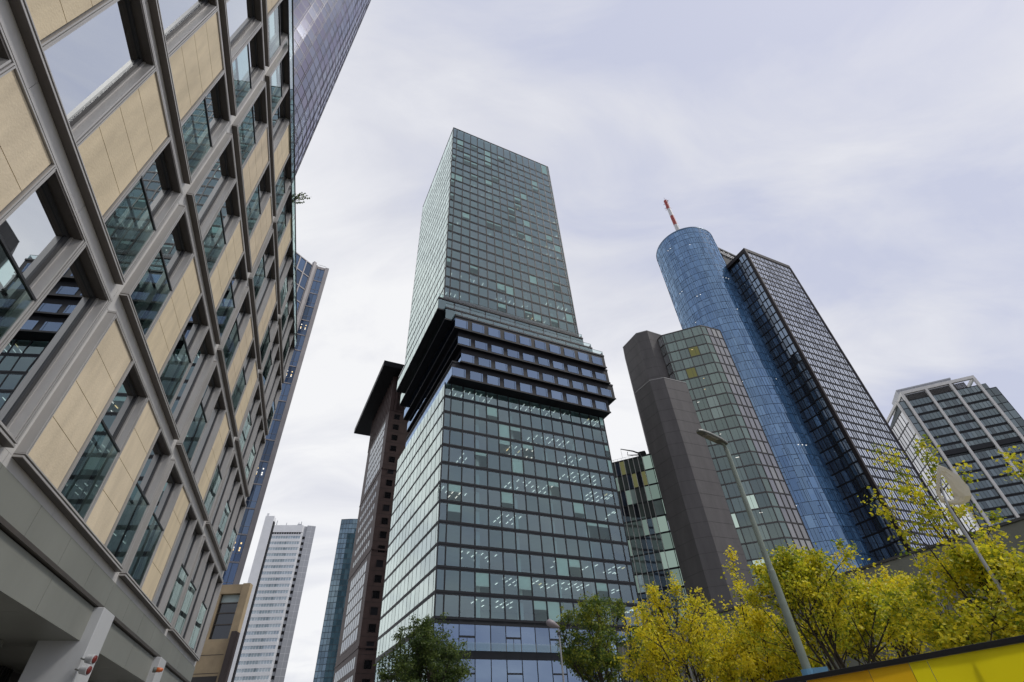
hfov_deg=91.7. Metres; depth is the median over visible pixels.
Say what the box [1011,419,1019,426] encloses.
window
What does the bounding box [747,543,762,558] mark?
window
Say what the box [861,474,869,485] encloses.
side window
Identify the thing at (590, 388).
waist window
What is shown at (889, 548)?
side window
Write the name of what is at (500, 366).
waist window
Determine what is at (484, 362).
waist window
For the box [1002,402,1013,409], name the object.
window
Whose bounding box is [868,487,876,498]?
side window
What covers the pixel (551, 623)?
street lamp
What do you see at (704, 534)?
stone shaft
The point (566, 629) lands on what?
base window
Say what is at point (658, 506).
window
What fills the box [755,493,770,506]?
window
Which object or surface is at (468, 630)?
base window
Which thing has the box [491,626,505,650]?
base window
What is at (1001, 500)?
window
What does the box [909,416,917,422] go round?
window
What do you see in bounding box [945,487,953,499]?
side window
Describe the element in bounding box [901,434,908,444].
side window
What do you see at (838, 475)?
side window
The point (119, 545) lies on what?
window
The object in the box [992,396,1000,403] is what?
window
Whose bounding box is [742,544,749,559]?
window
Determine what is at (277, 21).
window
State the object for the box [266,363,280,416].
window
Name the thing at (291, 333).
window
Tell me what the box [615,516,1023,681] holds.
podium building
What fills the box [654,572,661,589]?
window
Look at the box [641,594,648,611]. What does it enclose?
window
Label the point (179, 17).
window
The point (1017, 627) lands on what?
tree
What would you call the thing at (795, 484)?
window
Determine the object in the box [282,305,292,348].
window
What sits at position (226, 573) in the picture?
window
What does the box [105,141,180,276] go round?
window
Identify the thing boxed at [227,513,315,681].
silver tower
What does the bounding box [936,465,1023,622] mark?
street lamp
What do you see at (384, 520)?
window
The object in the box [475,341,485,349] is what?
waist window
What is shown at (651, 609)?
window
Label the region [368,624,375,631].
window
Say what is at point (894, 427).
side window
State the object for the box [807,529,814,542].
window
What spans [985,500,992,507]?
window
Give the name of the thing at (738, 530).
window
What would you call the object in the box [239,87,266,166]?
window
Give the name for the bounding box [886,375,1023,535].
framed tower
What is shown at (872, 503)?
side window
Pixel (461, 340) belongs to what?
waist window
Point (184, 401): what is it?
window
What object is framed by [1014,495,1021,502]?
window
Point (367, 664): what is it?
window
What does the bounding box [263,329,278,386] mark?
window
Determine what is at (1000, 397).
window
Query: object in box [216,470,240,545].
window
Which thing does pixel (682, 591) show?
window
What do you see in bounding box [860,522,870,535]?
side window
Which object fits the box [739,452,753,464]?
window
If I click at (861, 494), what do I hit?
side window
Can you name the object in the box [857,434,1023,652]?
tree
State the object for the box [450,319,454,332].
waist window
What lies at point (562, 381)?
waist window
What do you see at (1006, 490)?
window
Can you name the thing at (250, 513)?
window
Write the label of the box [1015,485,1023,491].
window
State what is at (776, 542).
window
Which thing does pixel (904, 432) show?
side window
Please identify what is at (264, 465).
window
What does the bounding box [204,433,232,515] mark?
window
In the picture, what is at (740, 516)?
window
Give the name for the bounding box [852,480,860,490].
side window
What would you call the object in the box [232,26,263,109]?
window
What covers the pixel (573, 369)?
waist window
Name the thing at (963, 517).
side window
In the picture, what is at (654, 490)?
window
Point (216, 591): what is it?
window
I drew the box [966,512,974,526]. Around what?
side window
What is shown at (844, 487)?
side window
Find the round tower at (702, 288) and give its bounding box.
[656,200,874,576]
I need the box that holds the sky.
[239,0,1023,681]
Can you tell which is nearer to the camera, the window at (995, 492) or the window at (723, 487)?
the window at (723, 487)
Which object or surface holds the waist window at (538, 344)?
in the glass tower at (507, 537)
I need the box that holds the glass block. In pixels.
[612,453,690,627]
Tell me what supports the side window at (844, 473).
in the dark tower at (846, 423)
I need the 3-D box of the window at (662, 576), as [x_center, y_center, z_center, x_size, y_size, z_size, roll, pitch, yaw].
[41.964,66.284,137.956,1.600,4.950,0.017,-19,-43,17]
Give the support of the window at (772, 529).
in the faceted tower at (698, 360)
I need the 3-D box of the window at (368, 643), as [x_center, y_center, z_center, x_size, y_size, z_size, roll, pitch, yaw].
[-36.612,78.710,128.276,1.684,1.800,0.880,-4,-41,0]
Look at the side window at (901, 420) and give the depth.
240.42 m
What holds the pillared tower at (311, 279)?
on the ground
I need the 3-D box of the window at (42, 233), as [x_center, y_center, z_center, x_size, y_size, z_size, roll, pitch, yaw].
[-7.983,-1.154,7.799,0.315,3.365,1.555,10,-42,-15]
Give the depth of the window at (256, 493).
148.95 m
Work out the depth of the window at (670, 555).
140.15 m
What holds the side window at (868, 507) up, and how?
in the dark tower at (846, 423)
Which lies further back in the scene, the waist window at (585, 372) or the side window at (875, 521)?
the side window at (875, 521)
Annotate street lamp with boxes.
[546,619,564,681]
[696,429,828,681]
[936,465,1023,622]
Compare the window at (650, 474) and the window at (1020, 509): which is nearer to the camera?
the window at (650, 474)
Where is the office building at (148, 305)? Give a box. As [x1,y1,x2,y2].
[0,0,296,681]
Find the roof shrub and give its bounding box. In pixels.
[287,192,309,212]
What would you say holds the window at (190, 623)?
in the office building at (148, 305)
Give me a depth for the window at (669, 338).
170.36 m
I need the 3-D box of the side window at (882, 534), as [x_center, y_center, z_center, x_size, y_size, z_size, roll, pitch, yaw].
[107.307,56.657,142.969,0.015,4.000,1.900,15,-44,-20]
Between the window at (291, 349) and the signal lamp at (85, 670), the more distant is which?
the window at (291, 349)
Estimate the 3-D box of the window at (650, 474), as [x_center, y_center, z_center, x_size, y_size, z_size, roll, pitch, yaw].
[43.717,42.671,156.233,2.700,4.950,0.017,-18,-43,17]
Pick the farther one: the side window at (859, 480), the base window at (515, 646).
the side window at (859, 480)
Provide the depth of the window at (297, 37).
111.94 m
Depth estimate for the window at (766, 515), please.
143.86 m
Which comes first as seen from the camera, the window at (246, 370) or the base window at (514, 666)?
the window at (246, 370)
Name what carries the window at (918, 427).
in the framed tower at (978, 425)
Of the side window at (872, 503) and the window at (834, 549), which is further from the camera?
the side window at (872, 503)
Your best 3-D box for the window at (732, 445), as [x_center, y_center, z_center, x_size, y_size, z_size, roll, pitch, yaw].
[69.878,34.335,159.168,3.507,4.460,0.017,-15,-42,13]
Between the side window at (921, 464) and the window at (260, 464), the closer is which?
the window at (260, 464)
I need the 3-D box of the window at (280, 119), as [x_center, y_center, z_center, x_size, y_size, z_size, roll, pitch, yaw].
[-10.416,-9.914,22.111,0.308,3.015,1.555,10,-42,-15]
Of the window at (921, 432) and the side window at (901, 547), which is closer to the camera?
the side window at (901, 547)
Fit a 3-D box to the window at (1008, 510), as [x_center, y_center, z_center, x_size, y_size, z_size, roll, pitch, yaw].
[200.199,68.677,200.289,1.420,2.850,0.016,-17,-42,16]
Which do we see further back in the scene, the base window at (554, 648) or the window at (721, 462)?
the window at (721, 462)
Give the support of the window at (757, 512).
in the faceted tower at (698, 360)
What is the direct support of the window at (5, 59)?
in the office building at (148, 305)
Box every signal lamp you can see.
[74,665,92,675]
[80,654,97,664]
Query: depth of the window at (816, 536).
146.00 m
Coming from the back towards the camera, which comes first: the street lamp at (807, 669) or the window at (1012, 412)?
the window at (1012, 412)
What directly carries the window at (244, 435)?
in the office building at (148, 305)
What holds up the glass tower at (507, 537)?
on the ground
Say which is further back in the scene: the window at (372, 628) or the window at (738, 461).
the window at (738, 461)
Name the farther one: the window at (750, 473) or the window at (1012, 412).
the window at (1012, 412)
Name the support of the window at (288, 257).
in the office building at (148, 305)
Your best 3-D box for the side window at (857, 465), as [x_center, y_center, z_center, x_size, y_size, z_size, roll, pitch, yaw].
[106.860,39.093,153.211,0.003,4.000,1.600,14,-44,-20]
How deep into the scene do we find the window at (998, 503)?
203.32 m
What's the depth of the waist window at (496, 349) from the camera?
122.85 m
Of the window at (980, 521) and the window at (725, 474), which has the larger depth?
the window at (980, 521)
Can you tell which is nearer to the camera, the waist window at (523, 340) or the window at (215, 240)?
the window at (215, 240)
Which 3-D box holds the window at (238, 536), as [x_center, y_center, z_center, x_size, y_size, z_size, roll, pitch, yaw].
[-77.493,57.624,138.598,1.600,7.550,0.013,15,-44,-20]
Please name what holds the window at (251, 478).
in the office building at (148, 305)
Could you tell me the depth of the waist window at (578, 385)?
128.26 m
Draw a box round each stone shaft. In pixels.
[623,330,668,452]
[635,377,756,616]
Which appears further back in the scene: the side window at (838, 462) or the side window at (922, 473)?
the side window at (922, 473)
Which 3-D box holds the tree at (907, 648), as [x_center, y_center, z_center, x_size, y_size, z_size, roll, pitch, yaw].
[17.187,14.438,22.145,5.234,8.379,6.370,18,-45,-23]
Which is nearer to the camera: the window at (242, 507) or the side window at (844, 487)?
the window at (242, 507)
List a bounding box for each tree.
[373,612,474,681]
[554,591,651,681]
[610,571,734,681]
[690,545,807,681]
[733,538,910,675]
[797,558,938,681]
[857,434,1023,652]
[983,446,1023,637]
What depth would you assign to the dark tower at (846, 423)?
173.14 m
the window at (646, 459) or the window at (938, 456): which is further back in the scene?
the window at (938, 456)
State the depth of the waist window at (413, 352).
135.04 m
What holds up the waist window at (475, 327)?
in the glass tower at (507, 537)
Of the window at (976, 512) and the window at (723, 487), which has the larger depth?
the window at (976, 512)
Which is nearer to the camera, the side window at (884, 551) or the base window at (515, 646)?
the base window at (515, 646)
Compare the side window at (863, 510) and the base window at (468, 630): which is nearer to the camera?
the base window at (468, 630)
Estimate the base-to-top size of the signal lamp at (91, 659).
0.210 m
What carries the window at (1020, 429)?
in the framed tower at (978, 425)
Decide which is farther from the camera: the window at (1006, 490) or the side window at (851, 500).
the window at (1006, 490)
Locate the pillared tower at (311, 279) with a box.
[222,252,328,584]
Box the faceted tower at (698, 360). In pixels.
[657,325,824,598]
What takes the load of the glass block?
on the ground
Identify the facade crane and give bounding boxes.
[621,449,645,455]
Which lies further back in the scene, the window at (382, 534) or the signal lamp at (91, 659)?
the window at (382, 534)
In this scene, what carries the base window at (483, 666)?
in the glass tower at (507, 537)
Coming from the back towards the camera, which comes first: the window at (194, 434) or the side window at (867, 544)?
the side window at (867, 544)
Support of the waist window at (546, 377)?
in the glass tower at (507, 537)
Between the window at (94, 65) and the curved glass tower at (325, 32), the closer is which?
the window at (94, 65)
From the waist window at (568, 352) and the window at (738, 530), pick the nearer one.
the waist window at (568, 352)
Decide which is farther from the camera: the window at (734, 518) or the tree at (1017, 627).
the window at (734, 518)
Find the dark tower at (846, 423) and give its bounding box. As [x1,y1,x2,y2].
[718,247,957,561]
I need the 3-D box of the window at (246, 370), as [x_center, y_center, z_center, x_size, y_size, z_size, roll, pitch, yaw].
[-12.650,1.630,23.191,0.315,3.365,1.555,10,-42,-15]
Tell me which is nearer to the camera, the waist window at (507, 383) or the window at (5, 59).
the window at (5, 59)
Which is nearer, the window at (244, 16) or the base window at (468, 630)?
the window at (244, 16)
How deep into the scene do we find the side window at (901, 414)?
237.97 m
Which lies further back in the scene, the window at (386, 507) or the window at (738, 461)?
the window at (738, 461)
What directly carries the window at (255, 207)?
in the office building at (148, 305)
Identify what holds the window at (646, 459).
in the glass block
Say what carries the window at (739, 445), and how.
in the faceted tower at (698, 360)
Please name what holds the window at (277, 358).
in the office building at (148, 305)
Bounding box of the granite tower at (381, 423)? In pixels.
[333,360,408,681]
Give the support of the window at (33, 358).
in the office building at (148, 305)
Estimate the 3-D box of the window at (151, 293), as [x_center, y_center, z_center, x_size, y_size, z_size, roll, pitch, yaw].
[-9.320,-1.852,13.130,0.315,3.365,1.555,10,-42,-15]
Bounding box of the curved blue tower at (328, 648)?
[313,519,357,681]
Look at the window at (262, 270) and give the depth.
24.02 m
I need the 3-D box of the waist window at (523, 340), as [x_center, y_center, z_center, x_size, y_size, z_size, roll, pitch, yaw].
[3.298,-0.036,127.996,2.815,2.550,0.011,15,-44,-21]
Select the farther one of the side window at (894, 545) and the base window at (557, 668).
the side window at (894, 545)
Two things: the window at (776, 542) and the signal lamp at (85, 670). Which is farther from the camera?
the window at (776, 542)
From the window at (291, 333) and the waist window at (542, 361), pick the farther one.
the waist window at (542, 361)
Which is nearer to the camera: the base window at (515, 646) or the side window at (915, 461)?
the base window at (515, 646)
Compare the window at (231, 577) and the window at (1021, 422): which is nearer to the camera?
the window at (231, 577)
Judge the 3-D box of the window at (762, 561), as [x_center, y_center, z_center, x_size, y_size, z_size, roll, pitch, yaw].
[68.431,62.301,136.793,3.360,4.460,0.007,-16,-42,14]
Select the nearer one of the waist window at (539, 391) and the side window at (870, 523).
the waist window at (539, 391)
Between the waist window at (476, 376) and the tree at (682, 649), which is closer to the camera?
the tree at (682, 649)
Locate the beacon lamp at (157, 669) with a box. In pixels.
[152,667,162,672]
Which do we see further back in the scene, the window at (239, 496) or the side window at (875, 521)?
the side window at (875, 521)
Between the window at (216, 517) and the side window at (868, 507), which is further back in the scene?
the side window at (868, 507)
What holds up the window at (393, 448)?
in the granite tower at (381, 423)
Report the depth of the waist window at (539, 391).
122.17 m
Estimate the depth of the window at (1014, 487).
203.69 m
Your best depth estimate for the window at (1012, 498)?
201.79 m
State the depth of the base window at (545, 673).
85.12 m
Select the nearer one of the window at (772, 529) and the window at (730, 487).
the window at (772, 529)
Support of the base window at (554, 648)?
in the glass tower at (507, 537)
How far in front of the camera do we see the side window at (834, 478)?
159.88 m
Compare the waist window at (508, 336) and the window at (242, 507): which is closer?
the window at (242, 507)
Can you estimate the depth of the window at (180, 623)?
21.03 m
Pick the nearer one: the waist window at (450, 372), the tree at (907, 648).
the tree at (907, 648)
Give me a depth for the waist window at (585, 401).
126.78 m
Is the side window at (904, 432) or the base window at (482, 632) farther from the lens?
the side window at (904, 432)
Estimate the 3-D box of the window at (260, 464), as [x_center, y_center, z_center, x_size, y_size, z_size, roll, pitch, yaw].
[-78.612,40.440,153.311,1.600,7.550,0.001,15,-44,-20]
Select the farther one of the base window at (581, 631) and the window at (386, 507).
the window at (386, 507)
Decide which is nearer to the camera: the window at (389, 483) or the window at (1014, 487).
the window at (389, 483)
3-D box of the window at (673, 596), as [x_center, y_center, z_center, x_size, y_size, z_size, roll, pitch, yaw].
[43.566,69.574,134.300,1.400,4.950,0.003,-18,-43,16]
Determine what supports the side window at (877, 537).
in the dark tower at (846, 423)
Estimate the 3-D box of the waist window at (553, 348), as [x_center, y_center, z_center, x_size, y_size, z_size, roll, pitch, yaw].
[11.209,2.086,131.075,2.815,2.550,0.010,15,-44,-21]
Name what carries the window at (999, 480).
in the framed tower at (978, 425)
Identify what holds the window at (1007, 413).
in the framed tower at (978, 425)
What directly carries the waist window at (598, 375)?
in the glass tower at (507, 537)
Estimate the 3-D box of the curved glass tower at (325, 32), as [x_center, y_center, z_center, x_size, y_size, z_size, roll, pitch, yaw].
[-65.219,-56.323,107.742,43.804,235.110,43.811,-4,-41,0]
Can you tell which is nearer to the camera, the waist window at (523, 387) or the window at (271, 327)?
the window at (271, 327)
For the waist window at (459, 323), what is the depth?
121.78 m
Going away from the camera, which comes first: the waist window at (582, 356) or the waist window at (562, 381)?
the waist window at (562, 381)
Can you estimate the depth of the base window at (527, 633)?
87.14 m
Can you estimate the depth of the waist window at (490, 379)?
117.63 m
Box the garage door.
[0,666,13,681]
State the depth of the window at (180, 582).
19.51 m
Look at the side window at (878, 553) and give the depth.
143.32 m
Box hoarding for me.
[773,635,1023,681]
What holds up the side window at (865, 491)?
in the dark tower at (846, 423)
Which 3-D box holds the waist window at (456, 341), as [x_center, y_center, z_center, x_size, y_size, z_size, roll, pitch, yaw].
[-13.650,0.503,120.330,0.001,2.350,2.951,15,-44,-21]
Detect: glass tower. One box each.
[289,0,370,182]
[374,127,641,681]
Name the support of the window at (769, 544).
in the faceted tower at (698, 360)
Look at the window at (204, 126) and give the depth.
14.59 m
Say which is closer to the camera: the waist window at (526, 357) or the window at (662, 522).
the waist window at (526, 357)
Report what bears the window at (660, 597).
in the glass block
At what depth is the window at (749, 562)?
137.54 m
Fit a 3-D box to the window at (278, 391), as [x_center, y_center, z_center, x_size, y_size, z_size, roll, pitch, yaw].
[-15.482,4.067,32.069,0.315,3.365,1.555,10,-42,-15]
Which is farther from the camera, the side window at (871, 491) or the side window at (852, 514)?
the side window at (852, 514)
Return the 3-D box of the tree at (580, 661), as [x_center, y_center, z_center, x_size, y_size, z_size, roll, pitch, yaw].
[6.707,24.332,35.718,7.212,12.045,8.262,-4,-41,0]
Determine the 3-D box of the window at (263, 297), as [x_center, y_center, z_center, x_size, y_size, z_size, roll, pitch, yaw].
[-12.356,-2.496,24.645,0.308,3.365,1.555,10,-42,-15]
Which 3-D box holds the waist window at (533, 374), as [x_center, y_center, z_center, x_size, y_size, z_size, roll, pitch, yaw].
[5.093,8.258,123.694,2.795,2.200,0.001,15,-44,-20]
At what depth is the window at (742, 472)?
153.29 m
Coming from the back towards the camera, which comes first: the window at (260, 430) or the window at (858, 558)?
the window at (858, 558)
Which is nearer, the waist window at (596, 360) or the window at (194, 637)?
the window at (194, 637)
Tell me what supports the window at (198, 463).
in the office building at (148, 305)
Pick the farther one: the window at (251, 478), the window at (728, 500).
the window at (728, 500)
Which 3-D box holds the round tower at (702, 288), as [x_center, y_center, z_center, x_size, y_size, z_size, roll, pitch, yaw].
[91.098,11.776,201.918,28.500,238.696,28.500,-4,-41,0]
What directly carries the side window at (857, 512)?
in the dark tower at (846, 423)
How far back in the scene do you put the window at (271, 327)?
27.60 m
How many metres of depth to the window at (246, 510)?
143.58 m
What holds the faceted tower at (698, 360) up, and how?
on the ground
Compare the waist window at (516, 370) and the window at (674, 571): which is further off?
the window at (674, 571)
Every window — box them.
[0,33,11,68]
[0,169,83,343]
[0,246,108,437]
[43,0,154,141]
[61,363,146,519]
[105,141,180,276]
[107,432,170,565]
[128,464,181,586]
[130,211,192,336]
[153,505,196,612]
[159,0,216,52]
[160,296,207,405]
[163,521,202,623]
[171,329,213,433]
[174,540,208,635]
[182,73,228,177]
[182,553,213,643]
[183,365,220,462]
[189,564,217,650]
[191,390,225,482]
[195,140,235,236]
[195,575,221,656]
[203,183,239,276]
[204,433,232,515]
[209,595,239,638]
[211,454,237,532]
[216,254,246,338]
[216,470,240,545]
[220,484,242,556]
[222,563,231,584]
[223,292,250,371]
[224,496,245,566]
[226,0,261,57]
[226,563,238,584]
[230,535,240,560]
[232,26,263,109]
[232,339,255,413]
[234,535,246,561]
[238,509,247,532]
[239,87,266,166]
[239,384,259,452]
[242,402,261,466]
[242,509,253,533]
[245,419,263,480]
[246,164,270,237]
[246,484,255,506]
[248,432,264,493]
[250,485,261,507]
[253,233,273,300]
[254,462,262,482]
[256,260,274,323]
[257,462,267,483]
[260,303,277,363]
[261,440,268,459]
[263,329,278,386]
[264,347,279,403]
[264,441,273,460]
[265,420,274,438]
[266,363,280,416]
[267,378,280,431]
[268,0,287,60]
[270,51,288,113]
[270,253,323,439]
[272,89,288,149]
[275,156,290,210]
[277,191,290,244]
[279,240,291,289]
[280,262,292,309]
[281,286,292,332]
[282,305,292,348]
[283,323,293,364]
[284,336,293,378]
[289,0,370,181]
[313,519,357,681]
[334,415,399,681]
[364,660,371,668]
[366,642,373,649]
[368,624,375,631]
[370,607,377,614]
[372,591,379,598]
[374,575,381,582]
[376,131,452,657]
[376,560,382,566]
[380,532,386,537]
[381,518,387,524]
[383,505,389,510]
[384,492,390,497]
[386,480,391,485]
[397,322,611,447]
[434,324,437,337]
[434,623,442,643]
[441,308,445,323]
[443,623,458,649]
[446,326,450,340]
[448,367,451,379]
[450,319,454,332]
[452,367,463,377]
[453,336,457,349]
[455,318,465,328]
[458,336,468,345]
[459,624,474,650]
[459,659,474,681]
[461,353,472,362]
[470,371,480,380]
[472,323,482,332]
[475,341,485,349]
[475,625,490,650]
[476,659,490,681]
[479,358,488,366]
[487,375,497,384]
[488,327,498,337]
[491,345,501,353]
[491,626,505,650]
[492,660,506,681]
[495,362,505,370]
[504,332,514,341]
[504,379,514,388]
[506,626,520,651]
[507,349,517,357]
[507,660,522,681]
[511,366,521,374]
[520,336,529,345]
[520,383,530,392]
[521,627,535,651]
[523,353,532,361]
[523,660,537,681]
[527,370,537,378]
[535,340,544,349]
[535,628,550,652]
[536,387,546,396]
[538,357,547,365]
[538,660,552,681]
[543,374,552,382]
[549,344,559,353]
[549,628,563,652]
[551,390,561,399]
[552,661,567,681]
[553,361,562,369]
[558,377,567,385]
[564,348,573,357]
[564,629,577,649]
[566,394,576,403]
[567,365,576,372]
[567,668,581,681]
[572,381,582,389]
[578,352,587,360]
[579,630,590,645]
[581,368,590,376]
[581,397,590,406]
[587,384,596,392]
[592,356,601,364]
[595,372,604,379]
[595,401,604,409]
[601,388,610,396]
[613,455,667,603]
[615,631,627,641]
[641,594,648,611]
[646,470,656,483]
[647,594,653,610]
[649,484,659,499]
[653,500,664,515]
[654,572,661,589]
[657,228,874,569]
[657,516,668,531]
[658,326,812,552]
[658,591,664,609]
[659,571,667,588]
[661,533,672,549]
[663,590,671,607]
[664,570,671,587]
[665,550,677,567]
[668,610,674,625]
[669,590,676,607]
[670,569,682,585]
[676,588,686,606]
[717,456,730,469]
[717,472,723,483]
[721,470,735,482]
[722,485,728,497]
[726,442,737,453]
[726,483,740,496]
[726,499,733,512]
[729,254,858,475]
[731,454,742,466]
[731,497,745,511]
[731,514,738,527]
[734,439,748,451]
[736,467,746,480]
[736,512,750,526]
[736,529,744,542]
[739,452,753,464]
[741,481,752,493]
[741,527,756,542]
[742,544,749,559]
[744,465,759,478]
[746,495,758,508]
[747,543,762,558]
[747,561,755,576]
[748,253,954,544]
[749,479,764,492]
[752,509,763,523]
[753,559,764,565]
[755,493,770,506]
[758,525,769,539]
[760,507,776,522]
[764,540,774,555]
[766,522,783,537]
[772,538,787,552]
[786,538,795,551]
[804,515,815,528]
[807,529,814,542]
[810,528,822,541]
[816,541,828,554]
[820,527,833,539]
[827,540,839,553]
[827,555,837,568]
[832,475,838,485]
[834,554,846,568]
[835,458,843,469]
[835,472,844,484]
[837,487,844,497]
[841,470,849,481]
[841,484,850,496]
[844,499,851,510]
[846,468,854,478]
[847,482,856,493]
[847,497,856,508]
[850,512,857,523]
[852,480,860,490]
[853,494,862,506]
[854,462,862,473]
[854,509,863,521]
[854,554,864,566]
[856,476,864,487]
[857,525,864,536]
[859,492,867,503]
[860,507,869,519]
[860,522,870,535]
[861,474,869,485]
[863,489,871,500]
[863,538,871,550]
[865,505,874,516]
[867,520,876,532]
[867,536,877,549]
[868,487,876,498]
[870,502,876,512]
[870,552,877,561]
[872,518,881,530]
[873,533,884,546]
[874,550,883,560]
[875,500,883,510]
[877,515,886,527]
[880,532,889,544]
[880,548,890,558]
[884,529,893,541]
[887,546,895,556]
[889,527,899,539]
[891,543,900,554]
[892,426,899,438]
[895,423,901,433]
[896,419,903,430]
[897,541,905,552]
[899,401,907,408]
[899,416,905,427]
[900,412,907,423]
[900,437,906,447]
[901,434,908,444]
[903,430,910,441]
[904,408,912,415]
[905,427,912,438]
[907,423,914,434]
[907,448,914,458]
[909,386,1023,509]
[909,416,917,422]
[914,423,922,430]
[914,459,921,471]
[916,456,923,468]
[919,431,928,438]
[921,471,928,482]
[935,455,944,462]
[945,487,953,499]
[962,516,972,528]
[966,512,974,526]
[972,508,981,516]
[977,519,987,527]
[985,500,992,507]
[989,500,996,506]
[991,387,1000,394]
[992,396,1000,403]
[992,489,999,495]
[994,499,1001,505]
[996,395,1007,402]
[996,478,1003,484]
[998,498,1005,504]
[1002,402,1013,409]
[1003,487,1010,493]
[1004,411,1012,418]
[1005,508,1013,514]
[1009,410,1019,417]
[1010,496,1017,503]
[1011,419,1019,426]
[1011,485,1019,492]
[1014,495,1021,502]
[1015,418,1023,425]
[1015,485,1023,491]
[1016,506,1023,512]
[1017,427,1023,434]
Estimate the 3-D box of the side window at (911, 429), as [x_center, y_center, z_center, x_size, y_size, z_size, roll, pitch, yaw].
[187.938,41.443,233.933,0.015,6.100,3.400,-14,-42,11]
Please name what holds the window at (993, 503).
in the framed tower at (978, 425)
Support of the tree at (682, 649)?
on the pavement
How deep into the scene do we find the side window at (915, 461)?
236.06 m
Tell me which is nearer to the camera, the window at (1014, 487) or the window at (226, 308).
the window at (226, 308)
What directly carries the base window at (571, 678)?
in the glass tower at (507, 537)
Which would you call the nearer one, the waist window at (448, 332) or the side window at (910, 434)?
the waist window at (448, 332)
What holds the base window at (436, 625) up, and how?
in the glass tower at (507, 537)
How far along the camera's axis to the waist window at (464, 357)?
117.54 m
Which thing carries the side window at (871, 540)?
in the dark tower at (846, 423)
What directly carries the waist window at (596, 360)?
in the glass tower at (507, 537)
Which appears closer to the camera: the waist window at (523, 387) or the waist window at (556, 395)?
the waist window at (523, 387)
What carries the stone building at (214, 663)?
on the pavement
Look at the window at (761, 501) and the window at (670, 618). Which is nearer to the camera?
the window at (670, 618)
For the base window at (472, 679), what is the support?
in the glass tower at (507, 537)
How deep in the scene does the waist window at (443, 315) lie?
126.17 m
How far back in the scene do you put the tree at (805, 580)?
20.83 m
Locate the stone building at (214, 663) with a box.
[191,583,252,681]
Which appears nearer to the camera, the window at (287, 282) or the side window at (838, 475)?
the window at (287, 282)
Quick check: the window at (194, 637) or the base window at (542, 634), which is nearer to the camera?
the window at (194, 637)
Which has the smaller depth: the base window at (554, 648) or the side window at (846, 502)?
the base window at (554, 648)
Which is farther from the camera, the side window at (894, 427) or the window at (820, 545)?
the side window at (894, 427)
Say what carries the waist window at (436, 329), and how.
in the glass tower at (507, 537)
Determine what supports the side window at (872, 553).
in the dark tower at (846, 423)
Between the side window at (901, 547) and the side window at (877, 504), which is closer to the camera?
the side window at (901, 547)
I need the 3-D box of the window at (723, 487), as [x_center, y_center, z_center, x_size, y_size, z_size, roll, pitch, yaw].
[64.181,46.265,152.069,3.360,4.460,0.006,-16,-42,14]
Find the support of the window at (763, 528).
in the faceted tower at (698, 360)
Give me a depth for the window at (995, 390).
227.46 m
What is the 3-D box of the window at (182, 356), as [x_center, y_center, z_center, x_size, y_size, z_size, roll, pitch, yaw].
[-10.317,0.238,15.495,0.315,3.365,1.555,10,-42,-15]
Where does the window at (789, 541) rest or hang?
in the faceted tower at (698, 360)
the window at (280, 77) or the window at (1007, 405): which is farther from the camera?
the window at (1007, 405)
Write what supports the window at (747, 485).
in the faceted tower at (698, 360)
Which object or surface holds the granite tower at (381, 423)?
on the ground
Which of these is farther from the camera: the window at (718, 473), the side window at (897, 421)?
the side window at (897, 421)
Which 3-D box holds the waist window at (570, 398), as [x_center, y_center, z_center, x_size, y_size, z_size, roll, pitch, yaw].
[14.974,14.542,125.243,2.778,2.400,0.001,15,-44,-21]
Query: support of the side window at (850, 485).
in the dark tower at (846, 423)
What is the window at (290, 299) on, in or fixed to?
in the office building at (148, 305)
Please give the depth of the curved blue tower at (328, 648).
285.09 m
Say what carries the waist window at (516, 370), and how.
in the glass tower at (507, 537)
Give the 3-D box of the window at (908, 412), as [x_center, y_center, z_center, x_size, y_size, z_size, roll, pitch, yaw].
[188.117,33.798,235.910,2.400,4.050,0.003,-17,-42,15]
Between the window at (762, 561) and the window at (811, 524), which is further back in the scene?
the window at (811, 524)
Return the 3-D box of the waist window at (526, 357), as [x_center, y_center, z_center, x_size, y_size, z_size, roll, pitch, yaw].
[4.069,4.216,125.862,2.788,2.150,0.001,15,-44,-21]
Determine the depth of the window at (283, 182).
25.04 m
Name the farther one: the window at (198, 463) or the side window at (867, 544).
the side window at (867, 544)
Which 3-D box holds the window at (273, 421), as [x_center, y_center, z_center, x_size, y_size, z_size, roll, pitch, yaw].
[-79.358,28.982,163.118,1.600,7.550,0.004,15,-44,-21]
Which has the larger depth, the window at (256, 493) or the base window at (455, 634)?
the window at (256, 493)
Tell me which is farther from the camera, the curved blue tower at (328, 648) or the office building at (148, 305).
the curved blue tower at (328, 648)
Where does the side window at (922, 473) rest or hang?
in the framed tower at (978, 425)
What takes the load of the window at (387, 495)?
in the granite tower at (381, 423)
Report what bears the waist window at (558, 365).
in the glass tower at (507, 537)
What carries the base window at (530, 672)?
in the glass tower at (507, 537)

